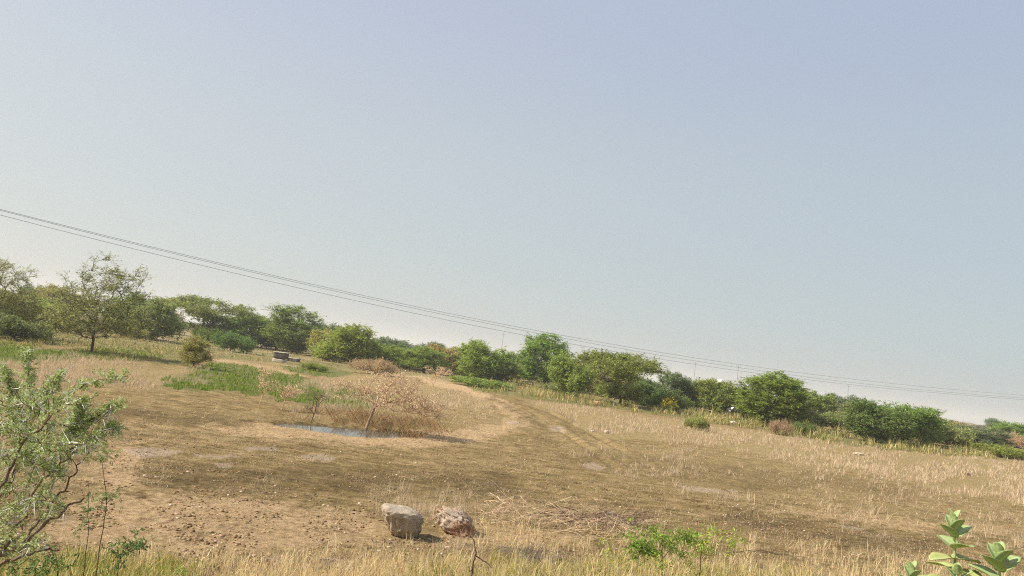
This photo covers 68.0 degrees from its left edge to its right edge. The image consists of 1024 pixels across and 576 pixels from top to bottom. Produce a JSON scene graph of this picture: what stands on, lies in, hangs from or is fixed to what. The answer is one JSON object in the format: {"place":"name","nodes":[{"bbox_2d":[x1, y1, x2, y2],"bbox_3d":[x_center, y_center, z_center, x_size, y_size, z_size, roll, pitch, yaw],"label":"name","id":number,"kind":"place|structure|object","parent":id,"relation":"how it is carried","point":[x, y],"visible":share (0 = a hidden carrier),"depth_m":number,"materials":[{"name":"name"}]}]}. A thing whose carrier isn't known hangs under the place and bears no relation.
{"place":"outdoors","nodes":[
{"label":"outdoors","id":0,"kind":"place"},
{"bbox_2d":[274,423,411,437],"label":"water","id":1,"kind":"structure","parent":0,"point":[346,431],"depth_m":28.07,"materials":[{"name":"grey liquid"}]},
{"bbox_2d":[0,210,1015,397],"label":"power cable","id":2,"kind":"object","parent":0,"point":[419,309],"visible":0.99,"depth_m":68.98,"materials":[{"name":"grey metal"}]},
{"bbox_2d":[1,215,1021,399],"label":"power cable","id":3,"kind":"object","parent":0,"point":[425,315],"visible":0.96,"depth_m":68.20,"materials":[{"name":"grey metal"}]},
{"bbox_2d":[0,311,1023,575],"bbox_3d":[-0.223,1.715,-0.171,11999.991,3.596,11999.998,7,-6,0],"label":"ground","id":4,"kind":"structure","parent":0,"point":[316,471],"depth_m":22.04,"materials":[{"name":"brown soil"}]},
{"bbox_2d":[0,289,39,322],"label":"bush","id":5,"kind":"object","parent":4,"relation":"on","point":[25,306],"visible":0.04,"depth_m":84.58,"materials":[{"name":"green plant"}]},
{"bbox_2d":[0,257,53,323],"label":"thorn tree","id":6,"kind":"object","parent":4,"relation":"on","point":[7,300],"visible":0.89,"depth_m":66.09,"materials":[{"name":"green plant"}]},
{"bbox_2d":[0,311,55,340],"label":"thorn bush","id":7,"kind":"object","parent":4,"relation":"on","point":[15,327],"visible":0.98,"depth_m":59.02,"materials":[{"name":"green plant"}]},
{"bbox_2d":[14,281,62,296],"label":"tree","id":8,"kind":"object","parent":4,"relation":"on","point":[47,287],"visible":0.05,"depth_m":187.48,"materials":[{"name":"green plant"}]},
{"bbox_2d":[1,544,82,575],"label":"leafy weed","id":9,"kind":"object","parent":4,"relation":"on","point":[50,557],"visible":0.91,"depth_m":6.72,"materials":[{"name":"green plant"}]},
{"bbox_2d":[28,300,83,330],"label":"tree","id":10,"kind":"object","parent":4,"relation":"on","point":[44,305],"visible":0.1,"depth_m":92.73,"materials":[{"name":"green plant"}]},
{"bbox_2d":[0,345,131,567],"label":"thorn bush","id":11,"kind":"object","parent":4,"relation":"on","point":[78,422],"visible":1,"depth_m":5.81,"materials":[{"name":"green plant"}]},
{"bbox_2d":[32,281,103,320],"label":"tree","id":12,"kind":"object","parent":4,"relation":"on","point":[48,292],"visible":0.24,"depth_m":165.47,"materials":[{"name":"green plant"}]},
{"bbox_2d":[72,485,99,575],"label":"sapling","id":13,"kind":"object","parent":4,"relation":"on","point":[86,514],"visible":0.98,"depth_m":7.74,"materials":[{"name":"green plant"}]},
{"bbox_2d":[24,251,163,351],"bbox_3d":[-31.047,1.067,56.438,9.401,7.910,9.087,9,-6,-13],"label":"thorn tree","id":14,"kind":"object","parent":4,"relation":"on","point":[87,325],"visible":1,"depth_m":56.40,"materials":[{"name":"green plant"}]},
{"bbox_2d":[81,442,124,575],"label":"sapling","id":15,"kind":"object","parent":4,"relation":"on","point":[117,489],"visible":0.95,"depth_m":7.97,"materials":[{"name":"green plant"}]},
{"bbox_2d":[98,291,156,339],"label":"tree","id":16,"kind":"object","parent":4,"relation":"on","point":[138,301],"visible":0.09,"depth_m":108.21,"materials":[{"name":"green plant"}]},
{"bbox_2d":[100,526,157,575],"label":"leafy weed","id":17,"kind":"object","parent":4,"relation":"on","point":[136,546],"visible":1,"depth_m":7.32,"materials":[{"name":"green plant"}]},
{"bbox_2d":[124,328,149,340],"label":"bush","id":18,"kind":"object","parent":4,"relation":"on","point":[142,332],"visible":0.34,"depth_m":96.95,"materials":[{"name":"green plant"}]},
{"bbox_2d":[123,293,189,340],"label":"tree","id":19,"kind":"object","parent":4,"relation":"on","point":[167,319],"visible":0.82,"depth_m":102.90,"materials":[{"name":"green plant"}]},
{"bbox_2d":[165,562,188,575],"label":"leafy weed","id":20,"kind":"object","parent":4,"relation":"on","point":[179,571],"visible":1,"depth_m":7.51,"materials":[{"name":"green plant"}]},
{"bbox_2d":[176,335,216,366],"bbox_3d":[-22.504,4.516,53.971,2.808,2.460,2.853,4,-6,28],"label":"bush","id":21,"kind":"object","parent":4,"relation":"on","point":[194,347],"visible":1,"depth_m":53.80,"materials":[{"name":"green plant"}]},
{"bbox_2d":[159,293,258,339],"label":"umbrella tree","id":22,"kind":"object","parent":4,"relation":"on","point":[204,310],"visible":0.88,"depth_m":136.94,"materials":[{"name":"green plant"}]},
{"bbox_2d":[189,325,238,341],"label":"bush","id":23,"kind":"object","parent":4,"relation":"on","point":[203,333],"visible":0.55,"depth_m":131.92,"materials":[{"name":"green plant"}]},
{"bbox_2d":[209,329,258,352],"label":"bush","id":24,"kind":"object","parent":4,"relation":"on","point":[231,339],"visible":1,"depth_m":98.72,"materials":[{"name":"green plant"}]},
{"bbox_2d":[215,313,297,347],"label":"tree","id":25,"kind":"object","parent":4,"relation":"on","point":[238,325],"visible":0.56,"depth_m":140.92,"materials":[{"name":"green plant"}]},
{"bbox_2d":[0,340,524,408],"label":"green grass","id":26,"kind":"structure","parent":4,"relation":"on","point":[217,386],"depth_m":47.02,"materials":[{"name":"green plant"}]},
{"bbox_2d":[256,365,276,406],"bbox_3d":[-10.411,4.149,32.168,0.916,2.045,0.962,9,-6,-20],"label":"dead plant","id":27,"kind":"object","parent":4,"relation":"on","point":[265,383],"visible":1,"depth_m":32.12,"materials":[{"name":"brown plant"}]},
{"bbox_2d":[243,314,309,353],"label":"tree","id":28,"kind":"object","parent":4,"relation":"on","point":[265,346],"visible":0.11,"depth_m":144.58,"materials":[{"name":"green plant"}]},
{"bbox_2d":[272,351,289,362],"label":"concrete trough","id":29,"kind":"object","parent":4,"relation":"on","point":[281,357],"visible":0.98,"depth_m":83.96,"materials":[{"name":"grey concrete"}]},
{"bbox_2d":[272,379,303,408],"bbox_3d":[-9.579,4.614,32.331,1.464,1.394,1.053,7,-6,0],"label":"dead plant","id":30,"kind":"object","parent":4,"relation":"on","point":[289,392],"visible":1,"depth_m":32.42,"materials":[{"name":"beige plant"}]},
{"bbox_2d":[274,336,305,353],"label":"bush","id":31,"kind":"object","parent":4,"relation":"on","point":[299,348],"visible":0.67,"depth_m":132.67,"materials":[{"name":"green plant"}]},
{"bbox_2d":[253,303,335,353],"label":"tree","id":32,"kind":"object","parent":4,"relation":"on","point":[286,326],"visible":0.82,"depth_m":131.69,"materials":[{"name":"green plant"}]},
{"bbox_2d":[299,362,328,371],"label":"bush","id":33,"kind":"object","parent":4,"relation":"on","point":[314,366],"visible":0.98,"depth_m":73.68,"materials":[{"name":"green plant"}]},
{"bbox_2d":[306,392,328,421],"bbox_3d":[-7.454,4.550,28.877,0.943,1.362,0.849,7,-6,0],"label":"dead branch","id":34,"kind":"object","parent":4,"relation":"on","point":[311,408],"visible":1,"depth_m":28.95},
{"bbox_2d":[302,327,333,358],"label":"tree","id":35,"kind":"object","parent":4,"relation":"on","point":[316,335],"visible":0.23,"depth_m":122.53,"materials":[{"name":"green plant"}]},
{"bbox_2d":[301,319,342,352],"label":"tree","id":36,"kind":"object","parent":4,"relation":"on","point":[325,325],"visible":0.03,"depth_m":148.96,"materials":[{"name":"green plant"}]},
{"bbox_2d":[307,322,390,363],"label":"tree","id":37,"kind":"object","parent":4,"relation":"on","point":[349,342],"visible":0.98,"depth_m":111.85,"materials":[{"name":"green plant"}]},
{"bbox_2d":[272,402,459,437],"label":"dead undergrowth","id":38,"kind":"object","parent":4,"relation":"on","point":[381,420],"visible":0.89,"depth_m":31.33,"materials":[{"name":"brown plant"}]},
{"bbox_2d":[345,356,401,375],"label":"bush","id":39,"kind":"object","parent":4,"relation":"on","point":[380,365],"visible":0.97,"depth_m":85.04,"materials":[{"name":"brown plant"}]},
{"bbox_2d":[373,336,394,345],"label":"tree","id":40,"kind":"object","parent":4,"relation":"on","point":[382,339],"visible":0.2,"depth_m":188.23,"materials":[{"name":"green plant"}]},
{"bbox_2d":[370,339,403,364],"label":"bush","id":41,"kind":"object","parent":4,"relation":"on","point":[393,355],"visible":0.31,"depth_m":119.88,"materials":[{"name":"green plant"}]},
{"bbox_2d":[330,369,457,429],"bbox_3d":[-4.588,4.442,29.365,5.076,2.838,3.015,7,-6,0],"label":"dead shrub","id":42,"kind":"object","parent":4,"relation":"on","point":[383,403],"visible":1,"depth_m":29.20,"materials":[{"name":"brown plant"}]},
{"bbox_2d":[382,343,419,366],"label":"bush","id":43,"kind":"object","parent":4,"relation":"on","point":[398,346],"visible":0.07,"depth_m":137.87,"materials":[{"name":"green plant"}]},
{"bbox_2d":[389,338,414,347],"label":"tree","id":44,"kind":"object","parent":4,"relation":"on","point":[404,343],"visible":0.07,"depth_m":197.09,"materials":[{"name":"green plant"}]},
{"bbox_2d":[381,503,423,538],"bbox_3d":[-1.933,4.105,13.260,0.758,0.598,0.706,9,-6,-17],"label":"boulder","id":45,"kind":"object","parent":4,"relation":"on","point":[401,521],"visible":0.85,"depth_m":13.03,"materials":[{"name":"grey stone"}]},
{"bbox_2d":[386,346,429,369],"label":"bush","id":46,"kind":"object","parent":4,"relation":"on","point":[405,358],"visible":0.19,"depth_m":126.90,"materials":[{"name":"green plant"}]},
{"bbox_2d":[0,537,823,575],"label":"verge weeds","id":47,"kind":"object","parent":4,"relation":"on","point":[159,566],"visible":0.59,"depth_m":10.49,"materials":[{"name":"green plant"}]},
{"bbox_2d":[392,344,456,372],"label":"bush","id":48,"kind":"object","parent":4,"relation":"on","point":[421,361],"visible":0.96,"depth_m":118.35,"materials":[{"name":"green plant"}]},
{"bbox_2d":[411,341,445,350],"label":"tree","id":49,"kind":"object","parent":4,"relation":"on","point":[428,344],"visible":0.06,"depth_m":197.44,"materials":[{"name":"green plant"}]},
{"bbox_2d":[423,364,453,385],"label":"dead shrub","id":50,"kind":"object","parent":4,"relation":"on","point":[440,371],"visible":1,"depth_m":70.24,"materials":[{"name":"brown plant"}]},
{"bbox_2d":[426,343,461,373],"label":"bush","id":51,"kind":"object","parent":4,"relation":"on","point":[446,351],"visible":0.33,"depth_m":137.12,"materials":[{"name":"green plant"}]},
{"bbox_2d":[443,347,464,364],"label":"bush","id":52,"kind":"object","parent":4,"relation":"on","point":[455,349],"visible":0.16,"depth_m":136.66,"materials":[{"name":"green plant"}]},
{"bbox_2d":[436,506,477,537],"bbox_3d":[-1.019,4.368,14.129,0.812,0.513,0.574,6,-6,14],"label":"boulder","id":53,"kind":"object","parent":4,"relation":"on","point":[450,520],"visible":0.92,"depth_m":13.94,"materials":[{"name":"beige stone"}]},
{"bbox_2d":[447,375,513,388],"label":"bush","id":54,"kind":"object","parent":4,"relation":"on","point":[472,381],"visible":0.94,"depth_m":87.21,"materials":[{"name":"green plant"}]},
{"bbox_2d":[469,535,491,575],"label":"dead plant","id":55,"kind":"object","parent":4,"relation":"on","point":[475,555],"visible":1,"depth_m":8.34,"materials":[{"name":"brown plant"}]},
{"bbox_2d":[451,337,517,379],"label":"tree","id":56,"kind":"object","parent":4,"relation":"on","point":[476,360],"visible":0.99,"depth_m":114.72,"materials":[{"name":"green plant"}]},
{"bbox_2d":[485,359,522,381],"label":"bush","id":57,"kind":"object","parent":4,"relation":"on","point":[509,373],"visible":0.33,"depth_m":117.78,"materials":[{"name":"green plant"}]},
{"bbox_2d":[0,329,1023,459],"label":"olive weeds","id":58,"kind":"object","parent":4,"relation":"on","point":[818,435],"visible":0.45,"depth_m":78.34,"materials":[{"name":"plant"}]},
{"bbox_2d":[0,501,1023,575],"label":"verge straw","id":59,"kind":"object","parent":4,"relation":"on","point":[293,570],"visible":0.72,"depth_m":11.77,"materials":[{"name":"beige plant"}]},
{"bbox_2d":[0,400,1023,575],"bbox_3d":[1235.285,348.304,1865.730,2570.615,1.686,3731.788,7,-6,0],"label":"clods","id":60,"kind":"object","parent":4,"relation":"on","point":[165,526],"visible":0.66,"depth_m":14.61,"materials":[{"name":"brown soil"}]},
{"bbox_2d":[1,405,1023,574],"bbox_3d":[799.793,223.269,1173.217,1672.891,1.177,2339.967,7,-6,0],"label":"pebbles","id":61,"kind":"object","parent":4,"relation":"on","point":[366,508],"visible":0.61,"depth_m":14.96,"materials":[{"name":"grey stone"}]},
{"bbox_2d":[491,538,586,568],"bbox_3d":[0.455,4.391,12.747,1.625,0.497,1.635,7,-6,0],"label":"twig heap","id":62,"kind":"object","parent":4,"relation":"on","point":[531,551],"visible":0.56,"depth_m":12.75,"materials":[{"name":"brown wood"}]},
{"bbox_2d":[512,331,582,384],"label":"round tree","id":63,"kind":"object","parent":4,"relation":"on","point":[533,351],"visible":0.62,"depth_m":120.45,"materials":[{"name":"green plant"}]},
{"bbox_2d":[540,382,586,393],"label":"bush","id":64,"kind":"object","parent":4,"relation":"on","point":[548,387],"visible":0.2,"depth_m":108.11,"materials":[{"name":"green plant"}]},
{"bbox_2d":[469,480,664,542],"bbox_3d":[1.192,4.817,16.947,4.398,0.629,5.413,7,-6,0],"label":"brush pile","id":65,"kind":"object","parent":4,"relation":"on","point":[523,506],"visible":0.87,"depth_m":16.01,"materials":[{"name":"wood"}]},
{"bbox_2d":[543,349,597,396],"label":"tree","id":66,"kind":"object","parent":4,"relation":"on","point":[578,380],"visible":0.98,"depth_m":93.40,"materials":[{"name":"green plant"}]},
{"bbox_2d":[569,363,607,393],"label":"bush","id":67,"kind":"object","parent":4,"relation":"on","point":[595,380],"visible":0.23,"depth_m":114.52,"materials":[{"name":"green plant"}]},
{"bbox_2d":[531,493,666,531],"bbox_3d":[2.063,4.863,16.653,3.479,0.674,2.556,10,-6,-28],"label":"branch heap","id":68,"kind":"object","parent":4,"relation":"on","point":[617,516],"visible":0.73,"depth_m":16.53,"materials":[{"name":"brown wood"}]},
{"bbox_2d":[588,373,624,397],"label":"bush","id":69,"kind":"object","parent":4,"relation":"on","point":[601,375],"visible":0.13,"depth_m":114.15,"materials":[{"name":"green plant"}]},
{"bbox_2d":[598,537,622,575],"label":"leafy weed","id":70,"kind":"object","parent":4,"relation":"on","point":[607,550],"visible":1,"depth_m":8.40,"materials":[{"name":"green plant"}]},
{"bbox_2d":[566,348,671,404],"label":"umbrella tree","id":71,"kind":"object","parent":4,"relation":"on","point":[629,367],"visible":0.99,"depth_m":86.67,"materials":[{"name":"green plant"}]},
{"bbox_2d":[626,376,671,406],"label":"bush","id":72,"kind":"object","parent":4,"relation":"on","point":[649,386],"visible":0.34,"depth_m":97.91,"materials":[{"name":"green plant"}]},
{"bbox_2d":[644,550,673,573],"bbox_3d":[1.454,3.485,7.918,0.306,1.441,0.199,4,-7,34],"label":"leafy weed","id":73,"kind":"object","parent":4,"relation":"on","point":[660,565],"visible":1,"depth_m":7.97,"materials":[{"name":"green plant"}]},
{"bbox_2d":[619,516,701,574],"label":"leafy weed","id":74,"kind":"object","parent":4,"relation":"on","point":[686,537],"visible":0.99,"depth_m":8.55,"materials":[{"name":"green plant"}]},
{"bbox_2d":[638,389,696,409],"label":"bush","id":75,"kind":"object","parent":4,"relation":"on","point":[657,398],"visible":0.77,"depth_m":92.24,"materials":[{"name":"green plant"}]},
{"bbox_2d":[660,396,680,412],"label":"bush","id":76,"kind":"object","parent":4,"relation":"on","point":[671,404],"visible":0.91,"depth_m":86.57,"materials":[{"name":"green plant"}]},
{"bbox_2d":[653,370,698,406],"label":"bush","id":77,"kind":"object","parent":4,"relation":"on","point":[679,383],"visible":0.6,"depth_m":106.54,"materials":[{"name":"green plant"}]},
{"bbox_2d":[683,414,710,429],"bbox_3d":[14.080,10.249,57.739,1.998,1.470,2.000,3,-7,36],"label":"bush","id":78,"kind":"object","parent":4,"relation":"on","point":[698,423],"visible":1,"depth_m":57.43,"materials":[{"name":"green plant"}]},
{"bbox_2d":[674,523,720,575],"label":"leafy weed","id":79,"kind":"object","parent":4,"relation":"on","point":[702,546],"visible":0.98,"depth_m":8.55,"materials":[{"name":"green plant"}]},
{"bbox_2d":[690,377,742,413],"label":"bush","id":80,"kind":"object","parent":4,"relation":"on","point":[713,392],"visible":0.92,"depth_m":103.57,"materials":[{"name":"green plant"}]},
{"bbox_2d":[707,523,746,575],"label":"leafy weed","id":81,"kind":"object","parent":4,"relation":"on","point":[730,541],"visible":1,"depth_m":8.78,"materials":[{"name":"green plant"}]},
{"bbox_2d":[726,407,749,417],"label":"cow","id":82,"kind":"object","parent":4,"relation":"on","point":[731,409],"visible":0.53,"depth_m":93.46},
{"bbox_2d":[722,540,820,575],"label":"fallen branch","id":83,"kind":"object","parent":4,"relation":"on","point":[770,552],"visible":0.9,"depth_m":15.38,"materials":[{"name":"brown wood"}]},
{"bbox_2d":[724,370,825,424],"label":"tree","id":84,"kind":"object","parent":4,"relation":"on","point":[772,386],"visible":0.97,"depth_m":80.20,"materials":[{"name":"green plant"}]},
{"bbox_2d":[768,416,795,434],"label":"bush","id":85,"kind":"object","parent":4,"relation":"on","point":[786,427],"visible":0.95,"depth_m":66.83,"materials":[{"name":"brown plant"}]},
{"bbox_2d":[772,391,819,423],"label":"bush","id":86,"kind":"object","parent":4,"relation":"on","point":[812,410],"visible":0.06,"depth_m":97.65,"materials":[{"name":"green plant"}]},
{"bbox_2d":[792,421,817,435],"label":"bush","id":87,"kind":"object","parent":4,"relation":"on","point":[805,425],"visible":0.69,"depth_m":71.19,"materials":[{"name":"green plant"}]},
{"bbox_2d":[805,390,842,418],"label":"tree","id":88,"kind":"object","parent":4,"relation":"on","point":[827,399],"visible":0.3,"depth_m":121.07,"materials":[{"name":"green plant"}]},
{"bbox_2d":[807,410,856,430],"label":"bush","id":89,"kind":"object","parent":4,"relation":"on","point":[829,418],"visible":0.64,"depth_m":97.84,"materials":[{"name":"green plant"}]},
{"bbox_2d":[823,391,858,409],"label":"tree","id":90,"kind":"object","parent":4,"relation":"on","point":[840,400],"visible":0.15,"depth_m":137.10,"materials":[{"name":"green plant"}]},
{"bbox_2d":[834,400,855,417],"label":"bush","id":91,"kind":"object","parent":4,"relation":"on","point":[847,404],"visible":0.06,"depth_m":110.16,"materials":[{"name":"green plant"}]},
{"bbox_2d":[840,396,916,442],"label":"tree","id":92,"kind":"object","parent":4,"relation":"on","point":[865,417],"visible":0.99,"depth_m":77.13,"materials":[{"name":"green plant"}]},
{"bbox_2d":[897,560,926,575],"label":"milkweed","id":93,"kind":"object","parent":4,"relation":"on","point":[910,567],"visible":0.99,"depth_m":4.58,"materials":[{"name":"green plant"}]},
{"bbox_2d":[878,400,947,445],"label":"tree","id":94,"kind":"object","parent":4,"relation":"on","point":[928,422],"visible":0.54,"depth_m":84.36,"materials":[{"name":"green plant"}]},
{"bbox_2d":[916,416,958,443],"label":"bush","id":95,"kind":"object","parent":4,"relation":"on","point":[950,427],"visible":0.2,"depth_m":91.16,"materials":[{"name":"green plant"}]},
{"bbox_2d":[917,420,980,445],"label":"bush","id":96,"kind":"object","parent":4,"relation":"on","point":[963,439],"visible":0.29,"depth_m":98.79,"materials":[{"name":"green plant"}]},
{"bbox_2d":[927,508,981,575],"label":"milkweed","id":97,"kind":"object","parent":4,"relation":"on","point":[955,528],"visible":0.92,"depth_m":4.51,"materials":[{"name":"green plant"}]},
{"bbox_2d":[944,562,972,575],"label":"milkweed","id":98,"kind":"object","parent":4,"relation":"on","point":[957,569],"visible":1,"depth_m":4.19,"materials":[{"name":"green plant"}]},
{"bbox_2d":[958,422,991,429],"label":"bush","id":99,"kind":"object","parent":4,"relation":"on","point":[979,426],"visible":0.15,"depth_m":239.30,"materials":[{"name":"green plant"}]},
{"bbox_2d":[953,425,1017,447],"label":"bush","id":100,"kind":"object","parent":4,"relation":"on","point":[987,436],"visible":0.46,"depth_m":100.71,"materials":[{"name":"green plant"}]},
{"bbox_2d":[967,541,1020,575],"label":"milkweed","id":101,"kind":"object","parent":4,"relation":"on","point":[1002,559],"visible":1,"depth_m":4.30,"materials":[{"name":"green plant"}]},
{"bbox_2d":[969,441,1023,459],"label":"bush","id":102,"kind":"object","parent":4,"relation":"on","point":[1011,452],"visible":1,"depth_m":81.07,"materials":[{"name":"green plant"}]},
{"bbox_2d":[983,417,1014,426],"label":"tree","id":103,"kind":"object","parent":4,"relation":"on","point":[989,421],"visible":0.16,"depth_m":327.90,"materials":[{"name":"green plant"}]},
{"bbox_2d":[984,419,1023,447],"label":"bush","id":104,"kind":"object","parent":4,"relation":"on","point":[1007,427],"visible":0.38,"depth_m":129.86,"materials":[{"name":"green plant"}]},
{"bbox_2d":[992,431,1023,450],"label":"bush","id":105,"kind":"object","parent":4,"relation":"on","point":[1019,442],"visible":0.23,"depth_m":119.91,"materials":[{"name":"brown plant"}]},
{"bbox_2d":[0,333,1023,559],"bbox_3d":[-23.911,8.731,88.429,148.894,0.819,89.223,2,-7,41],"label":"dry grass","id":106,"kind":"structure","parent":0,"point":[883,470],"depth_m":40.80,"materials":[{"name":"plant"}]},
{"bbox_2d":[0,209,1023,395],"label":"power cable","id":107,"kind":"object","parent":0,"point":[420,307],"visible":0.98,"depth_m":68.53,"materials":[{"name":"grey metal"}]},
{"bbox_2d":[0,0,1023,424],"label":"sky","id":108,"kind":"structure","parent":0,"point":[826,188],"materials":[{"name":"blue"}]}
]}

